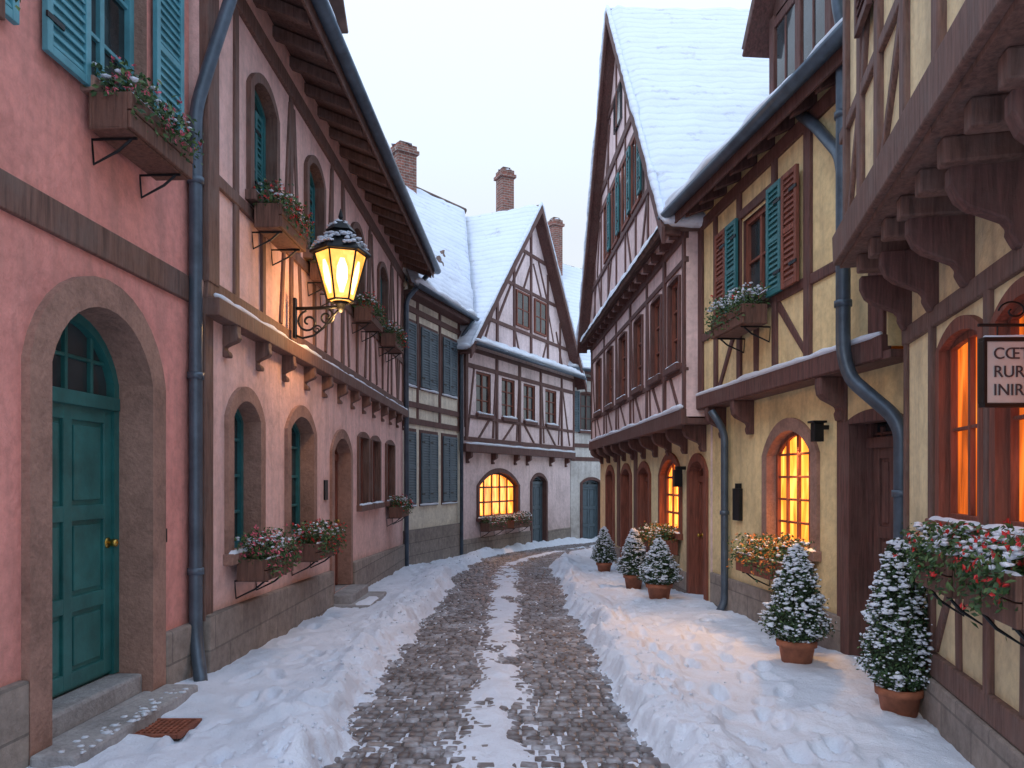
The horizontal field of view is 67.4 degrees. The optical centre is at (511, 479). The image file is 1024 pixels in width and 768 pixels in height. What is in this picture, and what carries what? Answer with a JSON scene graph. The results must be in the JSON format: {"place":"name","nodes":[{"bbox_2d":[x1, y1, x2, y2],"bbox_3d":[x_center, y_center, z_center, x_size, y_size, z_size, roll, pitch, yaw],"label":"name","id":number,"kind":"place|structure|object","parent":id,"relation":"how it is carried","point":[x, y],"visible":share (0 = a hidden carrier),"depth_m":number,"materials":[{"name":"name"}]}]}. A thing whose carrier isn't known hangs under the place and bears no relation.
{"place":"outdoors","nodes":[
{"label":"outdoors","id":0,"kind":"place"},
{"bbox_2d":[30,673,197,767],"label":"door step","id":1,"kind":"object","parent":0,"point":[92,709],"depth_m":4.65,"materials":[{"name":"stone"}]},
{"bbox_2d":[324,542,669,767],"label":"cobblestone road","id":2,"kind":"structure","parent":0,"point":[602,736],"depth_m":5.90,"materials":[{"name":"stone"}]},
{"bbox_2d":[27,537,974,767],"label":"snow cover","id":3,"kind":"object","parent":2,"relation":"on","point":[823,709],"visible":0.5,"depth_m":5.54,"materials":[{"name":"snow"}]},
{"bbox_2d":[211,551,766,767],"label":"loose snow clods","id":4,"kind":"object","parent":3,"relation":"on","point":[636,676],"visible":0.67,"depth_m":5.61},
{"bbox_2d":[615,528,646,588],"bbox_3d":[1.882,1.239,11.996,0.575,0.982,0.623,0,0,0],"label":"potted topiary","id":5,"kind":"object","parent":3,"relation":"on","point":[634,554],"visible":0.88,"depth_m":11.88,"materials":[{"name":"plant"}]},
{"bbox_2d":[636,537,683,598],"bbox_3d":[2.054,1.243,10.610,0.659,0.905,0.673,0,0,0],"label":"potted topiary","id":6,"kind":"object","parent":3,"relation":"on","point":[661,573],"visible":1,"depth_m":10.47,"materials":[{"name":"plant"}]},
{"bbox_2d":[757,543,835,663],"bbox_3d":[2.371,1.060,6.420,0.603,1.062,0.636,0,0,0],"label":"potted topiary","id":7,"kind":"object","parent":3,"relation":"on","point":[796,620],"visible":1,"depth_m":6.30,"materials":[{"name":"plant"}]},
{"bbox_2d":[852,537,933,717],"bbox_3d":[2.533,0.975,5.022,0.516,1.210,0.549,0,0,0],"label":"potted topiary","id":8,"kind":"object","parent":3,"relation":"on","point":[895,641],"visible":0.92,"depth_m":4.91,"materials":[{"name":"plant"}]},
{"bbox_2d":[342,0,751,268],"label":"sky","id":9,"kind":"structure","parent":0,"point":[479,88],"materials":[{"name":"white"}]},
{"bbox_2d":[751,0,824,294],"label":"glass","id":10,"kind":"object","parent":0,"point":[807,50],"visible":0.26,"depth_m":8.24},
{"bbox_3d":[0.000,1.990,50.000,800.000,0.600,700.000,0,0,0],"label":"ground","id":11,"kind":"structure","parent":0,"visible":0},
{"bbox_2d":[0,0,188,686],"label":"walls","id":12,"kind":"structure","parent":11,"relation":"on","point":[46,134],"depth_m":4.39,"materials":[{"name":"paint"}]},
{"bbox_2d":[52,313,119,697],"bbox_3d":[-2.767,0.132,4.770,0.085,2.385,1.081,0,0,3],"label":"door","id":13,"kind":"structure","parent":12,"relation":"attached to","point":[85,525],"depth_m":4.95,"materials":[{"name":"teal paint"}]},
{"bbox_2d":[52,323,105,395],"bbox_3d":[-2.795,-0.780,4.771,0.001,0.560,1.081,0,0,3],"label":"transom glass","id":14,"kind":"object","parent":13,"relation":"attached to","point":[77,369],"visible":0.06,"depth_m":4.93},
{"bbox_2d":[21,276,165,764],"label":"opening surrounds","id":15,"kind":"object","parent":12,"relation":"attached to","point":[110,311],"visible":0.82,"depth_m":5.05,"materials":[{"name":"stone"}]},
{"bbox_2d":[5,0,183,138],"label":"shutters","id":16,"kind":"object","parent":12,"relation":"attached to","point":[68,49],"visible":0.74,"depth_m":4.53,"materials":[{"name":"teal paint"}]},
{"bbox_2d":[0,168,188,301],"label":"timbers","id":17,"kind":"object","parent":12,"relation":"attached to","point":[27,203],"visible":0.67,"depth_m":4.54,"materials":[{"name":"brown wood"}]},
{"bbox_2d":[80,75,110,96],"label":"sills","id":18,"kind":"structure","parent":12,"relation":"attached to","point":[94,80],"depth_m":4.56,"materials":[{"name":"stone"}]},
{"bbox_2d":[91,0,133,89],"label":"window frames","id":19,"kind":"structure","parent":18,"relation":"on","point":[127,6],"depth_m":5.19,"materials":[{"name":"teal paint"}]},
{"bbox_2d":[91,0,123,91],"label":"glass","id":20,"kind":"object","parent":19,"relation":"attached to","point":[114,26],"depth_m":5.11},
{"bbox_2d":[0,623,192,767],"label":"plinth","id":21,"kind":"structure","parent":12,"relation":"attached to","point":[14,724],"depth_m":3.98,"materials":[{"name":"stone"}]},
{"bbox_2d":[134,0,146,102],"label":"reveals","id":22,"kind":"object","parent":12,"relation":"attached to","point":[140,34],"visible":0.2,"depth_m":5.31,"materials":[{"name":"stone"}]},
{"bbox_2d":[81,55,203,198],"bbox_3d":[-2.342,-2.227,4.938,0.433,0.630,0.901,0,0,0],"label":"flower box","id":23,"kind":"object","parent":12,"relation":"attached to","point":[131,125],"visible":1,"depth_m":4.73,"materials":[{"name":"brown wood"}]},
{"bbox_2d":[189,0,402,611],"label":"walls","id":24,"kind":"structure","parent":11,"relation":"on","point":[280,400],"depth_m":7.83,"materials":[{"name":"pink paint"}]},
{"bbox_2d":[189,0,237,681],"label":"downpipe","id":25,"kind":"object","parent":24,"relation":"attached to","point":[199,97],"visible":0.91,"depth_m":5.86,"materials":[{"name":"metal"}]},
{"bbox_2d":[234,523,303,598],"bbox_3d":[-2.173,0.708,6.870,0.443,0.640,0.848,0,0,0],"label":"flower box","id":26,"kind":"object","parent":24,"relation":"attached to","point":[270,561],"visible":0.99,"depth_m":6.61,"materials":[{"name":"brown wood"}]},
{"bbox_2d":[223,534,315,565],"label":"sills","id":27,"kind":"structure","parent":24,"relation":"attached to","point":[230,559],"depth_m":6.39,"materials":[{"name":"stone"}]},
{"bbox_2d":[234,90,381,547],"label":"window frames","id":28,"kind":"structure","parent":27,"relation":"on","point":[239,475],"depth_m":7.39,"materials":[{"name":"teal paint"}]},
{"bbox_2d":[252,178,314,265],"bbox_3d":[-2.172,-2.443,7.306,0.432,0.662,0.874,0,0,0],"label":"flower box","id":29,"kind":"object","parent":24,"relation":"attached to","point":[279,225],"visible":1,"depth_m":7.05,"materials":[{"name":"brown wood"}]},
{"bbox_2d":[224,387,352,593],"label":"opening surrounds","id":30,"kind":"object","parent":24,"relation":"attached to","point":[245,402],"visible":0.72,"depth_m":8.02,"materials":[{"name":"stone"}]},
{"bbox_2d":[199,0,407,620],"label":"timbers","id":31,"kind":"object","parent":24,"relation":"attached to","point":[219,310],"visible":0.8,"depth_m":6.97,"materials":[{"name":"brown wood"}]},
{"bbox_2d":[404,274,428,565],"bbox_3d":[-1.961,-1.206,15.759,0.506,6.052,0.100,0,0,-11],"label":"downpipe","id":32,"kind":"object","parent":31,"relation":"attached to","point":[413,291],"visible":0.88,"depth_m":15.68,"materials":[{"name":"metal"}]},
{"bbox_2d":[203,544,404,672],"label":"plinth","id":33,"kind":"structure","parent":24,"relation":"attached to","point":[233,633],"depth_m":7.52,"materials":[{"name":"stone"}]},
{"bbox_2d":[222,325,403,429],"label":"brackets","id":34,"kind":"object","parent":24,"relation":"attached to","point":[231,336],"visible":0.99,"depth_m":8.69,"materials":[{"name":"brown wood"}]},
{"bbox_2d":[290,518,347,575],"bbox_3d":[-2.143,0.724,8.572,0.451,0.607,1.057,0,0,0],"label":"flower box","id":35,"kind":"object","parent":24,"relation":"attached to","point":[322,544],"visible":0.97,"depth_m":8.23,"materials":[{"name":"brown wood"}]},
{"bbox_2d":[246,73,395,504],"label":"opening surrounds","id":36,"kind":"object","parent":24,"relation":"attached to","point":[258,83],"visible":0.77,"depth_m":9.41,"materials":[{"name":"brown stone"}]},
{"bbox_2d":[293,209,370,338],"bbox_3d":[-1.846,-2.164,8.102,0.744,1.372,0.609,0,0,34],"label":"wall street lamp","id":37,"kind":"object","parent":24,"relation":"attached to","point":[340,252],"visible":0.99,"depth_m":7.95,"materials":[{"name":"metal"}]},
{"bbox_2d":[253,0,430,277],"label":"rafter tails","id":38,"kind":"object","parent":24,"relation":"attached to","point":[411,257],"visible":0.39,"depth_m":9.35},
{"bbox_2d":[267,0,433,271],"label":"soffit boards","id":39,"kind":"object","parent":24,"relation":"attached to","point":[294,28],"visible":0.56,"depth_m":8.61,"materials":[{"name":"brown wood"}]},
{"bbox_2d":[352,291,387,341],"bbox_3d":[-2.106,-2.428,11.433,0.434,0.632,0.992,0,0,0],"label":"flower box","id":40,"kind":"object","parent":24,"relation":"attached to","point":[368,318],"visible":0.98,"depth_m":11.11,"materials":[{"name":"brown wood"}]},
{"bbox_2d":[403,280,459,530],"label":"walls","id":41,"kind":"structure","parent":11,"relation":"on","point":[439,514],"depth_m":17.35,"materials":[{"name":"beige paint"}]},
{"bbox_2d":[403,523,459,564],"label":"plinth","id":42,"kind":"structure","parent":41,"relation":"attached to","point":[428,544],"depth_m":17.22,"materials":[{"name":"stone"}]},
{"bbox_2d":[404,287,460,431],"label":"timbers","id":43,"kind":"object","parent":41,"relation":"attached to","point":[418,313],"visible":0.54,"depth_m":17.58,"materials":[{"name":"brown wood"}]},
{"bbox_2d":[409,318,456,506],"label":"window frames","id":44,"kind":"structure","parent":41,"relation":"attached to","point":[425,431],"depth_m":17.14,"materials":[{"name":"brown wood"}]},
{"bbox_2d":[409,321,457,503],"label":"shutters","id":45,"kind":"object","parent":44,"relation":"attached to","point":[429,450],"visible":0.9,"depth_m":17.17,"materials":[{"name":"blue paint"}]},
{"bbox_2d":[463,227,573,539],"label":"walls","id":46,"kind":"structure","parent":11,"relation":"on","point":[478,467],"depth_m":21.97,"materials":[{"name":"white paint"}]},
{"bbox_2d":[403,212,471,319],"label":"roof tiles","id":47,"kind":"object","parent":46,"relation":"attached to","point":[438,258],"visible":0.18,"depth_m":16.95,"materials":[{"name":"ceramic"}]},
{"bbox_2d":[405,185,473,309],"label":"roof snow","id":48,"kind":"structure","parent":47,"relation":"on","point":[443,222],"depth_m":19.85,"materials":[{"name":"snow"}]},
{"bbox_2d":[477,468,547,541],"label":"opening surrounds","id":49,"kind":"object","parent":46,"relation":"attached to","point":[513,479],"visible":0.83,"depth_m":22.51,"materials":[{"name":"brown wood"}]},
{"bbox_2d":[463,527,570,553],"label":"plinth","id":50,"kind":"structure","parent":46,"relation":"attached to","point":[497,541],"depth_m":21.01,"materials":[{"name":"stone"}]},
{"bbox_2d":[458,205,575,386],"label":"roof tiles","id":51,"kind":"object","parent":46,"relation":"attached to","point":[468,349],"visible":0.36,"depth_m":18.59,"materials":[{"name":"ceramic"}]},
{"bbox_2d":[403,205,537,343],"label":"roof snow","id":52,"kind":"structure","parent":51,"relation":"on","point":[493,240],"depth_m":21.14,"materials":[{"name":"snow"}]},
{"bbox_2d":[476,413,558,521],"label":"sills","id":53,"kind":"structure","parent":46,"relation":"attached to","point":[509,420],"depth_m":20.84,"materials":[{"name":"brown wood"}]},
{"bbox_2d":[476,289,554,423],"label":"window frames","id":54,"kind":"structure","parent":53,"relation":"on","point":[526,328],"depth_m":21.83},
{"bbox_2d":[476,292,553,422],"bbox_3d":[0.223,-3.455,21.619,0.104,3.550,5.090,0,0,27],"label":"glass","id":55,"kind":"object","parent":54,"relation":"attached to","point":[485,394],"visible":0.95,"depth_m":21.82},
{"bbox_2d":[463,233,575,458],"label":"timbers","id":56,"kind":"object","parent":46,"relation":"attached to","point":[474,448],"visible":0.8,"depth_m":21.53,"materials":[{"name":"brown wood"}]},
{"bbox_2d":[459,215,584,389],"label":"verge soffit","id":57,"kind":"structure","parent":46,"relation":"attached to","point":[553,279],"depth_m":23.57,"materials":[{"name":"brown wood"}]},
{"bbox_2d":[470,205,586,392],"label":"barge boards","id":58,"kind":"object","parent":57,"relation":"attached to","point":[500,293],"visible":1,"depth_m":21.68,"materials":[{"name":"brown wood"}]},
{"bbox_2d":[570,374,599,538],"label":"walls","id":59,"kind":"structure","parent":11,"relation":"on","point":[580,471],"depth_m":25.55,"materials":[{"name":"grey paint"}]},
{"bbox_2d":[589,66,712,571],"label":"walls","id":60,"kind":"structure","parent":11,"relation":"on","point":[673,261],"depth_m":12.14,"materials":[{"name":"paint"}]},
{"bbox_2d":[579,32,680,352],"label":"verge soffit","id":61,"kind":"structure","parent":60,"relation":"attached to","point":[602,139],"depth_m":16.20,"materials":[{"name":"brown wood"}]},
{"bbox_2d":[577,12,665,357],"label":"barge boards","id":62,"kind":"object","parent":61,"relation":"attached to","point":[661,228],"visible":0.78,"depth_m":14.68,"materials":[{"name":"brown wood"}]},
{"bbox_2d":[587,60,688,545],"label":"timbers","id":63,"kind":"object","parent":60,"relation":"attached to","point":[675,419],"visible":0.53,"depth_m":13.34,"materials":[{"name":"brown wood"}]},
{"bbox_2d":[598,91,677,529],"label":"window frames","id":64,"kind":"structure","parent":60,"relation":"attached to","point":[674,341],"depth_m":12.85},
{"bbox_2d":[595,275,680,411],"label":"opening surrounds","id":65,"kind":"object","parent":60,"relation":"attached to","point":[672,282],"visible":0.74,"depth_m":12.60,"materials":[{"name":"brown wood"}]},
{"bbox_2d":[587,9,699,349],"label":"roof tiles","id":66,"kind":"object","parent":60,"relation":"attached to","point":[668,226],"visible":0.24,"depth_m":9.83,"materials":[{"name":"ceramic"}]},
{"bbox_2d":[576,5,705,342],"bbox_3d":[5.606,-6.037,14.468,8.089,5.651,9.558,0,0,0],"label":"eave snow lip","id":67,"kind":"object","parent":66,"relation":"attached to","point":[694,221],"visible":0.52,"depth_m":11.58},
{"bbox_2d":[610,5,768,223],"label":"roof snow","id":68,"kind":"structure","parent":66,"relation":"on","point":[700,83],"depth_m":12.29,"materials":[{"name":"snow"}]},
{"bbox_2d":[590,425,706,463],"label":"brackets","id":69,"kind":"object","parent":60,"relation":"attached to","point":[697,434],"visible":0.97,"depth_m":12.01,"materials":[{"name":"brown wood"}]},
{"bbox_2d":[600,424,710,600],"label":"walls","id":70,"kind":"structure","parent":11,"relation":"on","point":[655,463],"depth_m":12.93,"materials":[{"name":"yellow paint"}]},
{"bbox_2d":[605,453,708,600],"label":"opening surrounds","id":71,"kind":"object","parent":70,"relation":"attached to","point":[697,461],"visible":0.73,"depth_m":11.66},
{"bbox_2d":[703,86,902,613],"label":"walls","id":72,"kind":"structure","parent":11,"relation":"on","point":[804,405],"depth_m":7.28,"materials":[{"name":"yellow paint"}]},
{"bbox_2d":[703,281,770,352],"bbox_3d":[2.368,-1.710,8.092,0.450,0.637,1.002,0,0,-5],"label":"flower box","id":73,"kind":"object","parent":72,"relation":"attached to","point":[735,321],"visible":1,"depth_m":7.84,"materials":[{"name":"brown wood"}]},
{"bbox_2d":[725,178,782,312],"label":"shutters","id":74,"kind":"object","parent":72,"relation":"attached to","point":[773,236],"visible":0.82,"depth_m":7.63,"materials":[{"name":"teal paint"}]},
{"bbox_2d":[714,164,798,316],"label":"shutters","id":75,"kind":"object","parent":72,"relation":"attached to","point":[789,228],"visible":0.84,"depth_m":7.25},
{"bbox_2d":[747,291,770,302],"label":"sills","id":76,"kind":"structure","parent":72,"relation":"attached to","point":[764,299],"depth_m":7.74,"materials":[{"name":"brown wood"}]},
{"bbox_2d":[686,70,835,216],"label":"rafter tails","id":77,"kind":"object","parent":72,"relation":"attached to","point":[719,189],"visible":0.41,"depth_m":7.69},
{"bbox_2d":[726,532,814,586],"bbox_3d":[2.592,0.833,7.777,0.467,0.631,1.268,0,0,-5],"label":"flower box","id":78,"kind":"object","parent":72,"relation":"attached to","point":[761,560],"visible":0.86,"depth_m":7.67,"materials":[{"name":"wood"}]},
{"bbox_2d":[705,377,843,438],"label":"brackets","id":79,"kind":"object","parent":72,"relation":"attached to","point":[829,391],"visible":0.89,"depth_m":6.77,"materials":[{"name":"brown wood"}]},
{"bbox_2d":[710,572,839,651],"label":"plinth","id":80,"kind":"structure","parent":72,"relation":"attached to","point":[746,599],"depth_m":8.75,"materials":[{"name":"stone"}]},
{"bbox_2d":[742,0,834,94],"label":"dormer","id":81,"kind":"object","parent":72,"relation":"on","point":[767,17],"visible":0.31,"depth_m":8.67,"materials":[{"name":"brown wood"}]},
{"bbox_2d":[758,545,821,561],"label":"sills","id":82,"kind":"structure","parent":72,"relation":"attached to","point":[814,556],"depth_m":7.14,"materials":[{"name":"stone"}]},
{"bbox_2d":[746,205,809,547],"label":"window frames","id":83,"kind":"structure","parent":82,"relation":"on","point":[760,214],"depth_m":8.08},
{"bbox_2d":[781,436,808,541],"bbox_3d":[2.929,0.085,7.800,0.001,1.170,0.984,0,0,-5],"label":"glass amber","id":84,"kind":"object","parent":83,"relation":"attached to","point":[804,491],"visible":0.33,"depth_m":7.91,"materials":[{"name":"yellow"}]},
{"bbox_2d":[761,418,819,550],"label":"opening surrounds","id":85,"kind":"object","parent":72,"relation":"attached to","point":[781,430],"visible":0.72,"depth_m":8.00,"materials":[{"name":"stone"}]},
{"bbox_2d":[696,83,890,408],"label":"timbers","id":86,"kind":"object","parent":72,"relation":"attached to","point":[872,349],"visible":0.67,"depth_m":7.42,"materials":[{"name":"brown wood"}]},
{"bbox_2d":[697,349,902,409],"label":"jetty floor","id":87,"kind":"structure","parent":72,"relation":"attached to","point":[892,357],"depth_m":6.68,"materials":[{"name":"brown wood"}]},
{"bbox_2d":[708,0,902,610],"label":"downpipe","id":88,"kind":"object","parent":72,"relation":"attached to","point":[879,403],"visible":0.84,"depth_m":6.06,"materials":[{"name":"metal"}]},
{"bbox_2d":[837,381,847,652],"bbox_3d":[2.910,0.450,6.750,0.050,2.700,0.141,0,0,-5],"label":"post","id":89,"kind":"object","parent":72,"relation":"attached to","point":[840,518],"visible":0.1,"depth_m":6.75,"materials":[{"name":"brown wood"}]},
{"bbox_2d":[843,409,902,656],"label":"opening surrounds","id":90,"kind":"object","parent":72,"relation":"attached to","point":[854,519],"visible":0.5,"depth_m":6.61,"materials":[{"name":"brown wood"}]},
{"bbox_2d":[866,422,892,657],"bbox_3d":[3.116,0.560,6.274,0.085,2.080,0.683,0,0,-5],"label":"door","id":91,"kind":"structure","parent":72,"relation":"attached to","point":[879,489],"depth_m":6.47,"materials":[{"name":"brown wood"}]},
{"bbox_2d":[850,0,1023,711],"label":"walls","id":92,"kind":"structure","parent":11,"relation":"on","point":[991,246],"depth_m":4.33,"materials":[{"name":"yellow paint"}]},
{"bbox_2d":[832,0,1023,273],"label":"jetty timbers","id":93,"kind":"object","parent":92,"relation":"attached to","point":[956,49],"visible":0.79,"depth_m":3.87,"materials":[{"name":"brown wood"}]},
{"bbox_2d":[840,0,1023,267],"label":"jetty floor","id":94,"kind":"structure","parent":92,"relation":"attached to","point":[980,78],"depth_m":3.30,"materials":[{"name":"brown wood"}]},
{"bbox_2d":[892,520,987,624],"bbox_3d":[2.344,0.486,4.172,0.349,0.563,0.699,0,0,11],"label":"flower box","id":95,"kind":"object","parent":92,"relation":"attached to","point":[932,573],"visible":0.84,"depth_m":4.04,"materials":[{"name":"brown wood"}]},
{"bbox_2d":[859,89,1023,330],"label":"brackets","id":96,"kind":"object","parent":92,"relation":"attached to","point":[993,192],"visible":0.87,"depth_m":4.17,"materials":[{"name":"brown wood"}]},
{"bbox_2d":[901,242,1023,753],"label":"timbers","id":97,"kind":"object","parent":92,"relation":"attached to","point":[984,702],"visible":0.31,"depth_m":4.25,"materials":[{"name":"brown wood"}]},
{"bbox_2d":[918,672,1023,767],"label":"plinth","id":98,"kind":"structure","parent":92,"relation":"attached to","point":[974,739],"depth_m":4.16,"materials":[{"name":"stone"}]},
{"bbox_2d":[925,518,1020,538],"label":"sills","id":99,"kind":"structure","parent":92,"relation":"attached to","point":[945,522],"depth_m":4.27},
{"bbox_2d":[949,302,1023,526],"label":"window frames","id":100,"kind":"structure","parent":99,"relation":"on","point":[1014,417],"depth_m":4.32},
{"bbox_2d":[958,316,1023,521],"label":"glass orange","id":101,"kind":"object","parent":100,"relation":"attached to","point":[962,435],"visible":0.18,"depth_m":4.48,"materials":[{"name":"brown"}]},
{"bbox_2d":[935,276,1023,524],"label":"opening surrounds","id":102,"kind":"object","parent":92,"relation":"attached to","point":[956,328],"visible":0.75,"depth_m":3.99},
{"bbox_2d":[945,518,1023,646],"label":"flower box","id":103,"kind":"object","parent":92,"relation":"attached to","point":[992,575],"visible":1,"depth_m":3.29,"materials":[{"name":"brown wood"}]},
{"bbox_2d":[977,301,1023,407],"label":"hanging sign","id":104,"kind":"object","parent":92,"relation":"attached to","point":[1000,371],"visible":1,"depth_m":3.50,"materials":[{"name":"paint"}]},
{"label":"roof tiles","id":105,"kind":"object","parent":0,"visible":0},
{"bbox_2d":[301,0,433,277],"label":"fascia","id":106,"kind":"structure","parent":105,"relation":"attached to","point":[324,41],"depth_m":8.86,"materials":[{"name":"brown wood"}]},
{"bbox_2d":[311,0,440,273],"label":"gutter","id":107,"kind":"object","parent":106,"relation":"attached to","point":[326,17],"visible":1,"depth_m":8.95,"materials":[{"name":"metal"}]},
{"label":"roof tiles","id":108,"kind":"object","parent":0,"visible":0},
{"bbox_2d":[657,20,842,220],"bbox_3d":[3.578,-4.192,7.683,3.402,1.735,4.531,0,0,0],"label":"gutter","id":109,"kind":"object","parent":108,"relation":"attached to","point":[826,49],"visible":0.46,"depth_m":7.03,"materials":[{"name":"metal"}]},
{"bbox_2d":[675,47,842,222],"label":"fascia","id":110,"kind":"structure","parent":108,"relation":"attached to","point":[818,79],"depth_m":7.17,"materials":[{"name":"brown wood"}]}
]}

